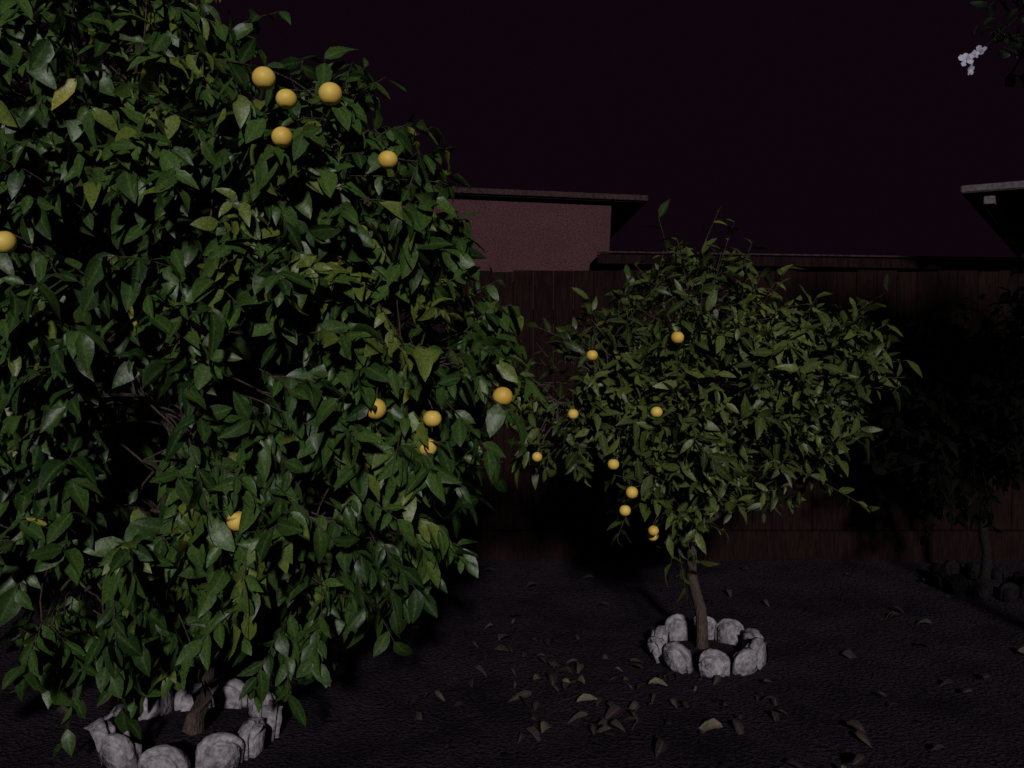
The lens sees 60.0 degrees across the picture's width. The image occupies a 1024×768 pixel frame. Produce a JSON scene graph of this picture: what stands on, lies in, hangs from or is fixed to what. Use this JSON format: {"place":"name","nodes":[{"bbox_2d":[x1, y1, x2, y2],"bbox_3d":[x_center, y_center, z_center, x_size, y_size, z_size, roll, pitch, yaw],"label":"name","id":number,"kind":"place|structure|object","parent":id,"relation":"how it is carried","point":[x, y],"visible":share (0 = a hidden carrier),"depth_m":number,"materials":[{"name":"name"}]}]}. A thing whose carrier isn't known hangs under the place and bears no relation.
{"place":"outdoors","nodes":[
{"label":"outdoors","id":0,"kind":"place"},
{"bbox_2d":[0,500,1023,767],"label":"ground","id":1,"kind":"structure","parent":0,"point":[360,712],"depth_m":4.12,"materials":[{"name":"soil"}]},
{"bbox_2d":[89,677,283,767],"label":"stone tree ring","id":2,"kind":"object","parent":1,"relation":"on","point":[252,738],"visible":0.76,"depth_m":3.36,"materials":[{"name":"stone"}]},
{"bbox_2d":[0,0,545,759],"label":"orange tree","id":3,"kind":"object","parent":1,"relation":"on","point":[212,546],"visible":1,"depth_m":3.02,"materials":[{"name":"green plant"}]},
{"bbox_2d":[215,194,611,491],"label":"walls","id":4,"kind":"structure","parent":1,"relation":"on","point":[510,235],"depth_m":8.93,"materials":[{"name":"pink paint"}]},
{"bbox_2d":[279,186,644,237],"bbox_3d":[-1.023,-2.022,10.769,4.700,0.031,3.880,2,3,0],"label":"eave","id":5,"kind":"object","parent":4,"relation":"on","point":[623,212],"visible":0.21,"depth_m":8.96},
{"bbox_2d":[1,270,1023,561],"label":"wooden fence","id":6,"kind":"object","parent":1,"relation":"on","point":[559,514],"visible":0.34,"depth_m":6.35,"materials":[{"name":"brown wood"}]},
{"bbox_2d":[35,565,1023,767],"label":"fallen leaves","id":7,"kind":"object","parent":1,"relation":"on","point":[661,744],"visible":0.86,"depth_m":3.86,"materials":[{"name":"green plant"}]},
{"bbox_2d":[491,199,921,648],"bbox_3d":[0.899,0.248,4.415,2.094,2.360,1.463,0,3,0],"label":"orange tree","id":8,"kind":"object","parent":1,"relation":"on","point":[788,427],"visible":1,"depth_m":4.12,"materials":[{"name":"green plant"}]},
{"bbox_2d":[646,613,767,676],"bbox_3d":[0.971,1.332,4.454,0.606,0.211,0.595,0,3,0],"label":"stone tree ring","id":9,"kind":"object","parent":1,"relation":"on","point":[750,656],"visible":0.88,"depth_m":4.33,"materials":[{"name":"stone"}]},
{"bbox_2d":[613,266,929,510],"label":"walls","id":10,"kind":"structure","parent":1,"relation":"on","point":[635,268],"depth_m":8.08,"materials":[{"name":"brown paint"}]},
{"bbox_2d":[590,254,1023,270],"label":"roof","id":11,"kind":"structure","parent":10,"relation":"on","point":[611,267],"depth_m":8.57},
{"bbox_2d":[597,254,1023,270],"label":"fascia","id":12,"kind":"structure","parent":11,"relation":"attached to","point":[853,263],"depth_m":7.96,"materials":[{"name":"brown wood"}]},
{"bbox_2d":[597,251,1023,259],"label":"drip edge","id":13,"kind":"object","parent":12,"relation":"attached to","point":[822,255],"visible":1,"depth_m":7.94,"materials":[{"name":"grey metal"}]},
{"bbox_2d":[852,263,1023,581],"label":"fruit tree","id":14,"kind":"object","parent":1,"relation":"on","point":[998,451],"visible":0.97,"depth_m":5.35,"materials":[{"name":"green plant"}]},
{"bbox_2d":[929,558,1023,601],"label":"stone tree ring","id":15,"kind":"object","parent":1,"relation":"on","point":[949,577],"visible":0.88,"depth_m":5.56,"materials":[{"name":"grey stone"}]},
{"bbox_2d":[958,0,1023,86],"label":"flowering tree","id":16,"kind":"object","parent":1,"relation":"on","point":[1013,41],"visible":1,"depth_m":3.18,"materials":[{"name":"green plant"}]},
{"bbox_2d":[3,0,1023,268],"label":"sky","id":17,"kind":"structure","parent":0,"point":[825,127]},
{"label":"walls","id":18,"kind":"object","parent":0,"visible":0},
{"bbox_2d":[983,191,1005,219],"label":"rafter tails","id":19,"kind":"object","parent":18,"relation":"on","point":[994,203],"visible":1,"depth_m":7.16,"materials":[{"name":"white wood"}]},
{"bbox_2d":[974,189,1023,252],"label":"roof","id":20,"kind":"structure","parent":18,"relation":"on","point":[1012,225],"depth_m":8.62,"materials":[{"name":"black"}]},
{"bbox_2d":[960,181,1023,256],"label":"gutter","id":21,"kind":"object","parent":20,"relation":"attached to","point":[967,192],"visible":1,"depth_m":7.17,"materials":[{"name":"paint"}]},
{"label":"roof","id":22,"kind":"object","parent":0,"visible":0},
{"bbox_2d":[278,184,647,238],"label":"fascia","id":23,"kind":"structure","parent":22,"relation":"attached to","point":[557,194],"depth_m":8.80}
]}

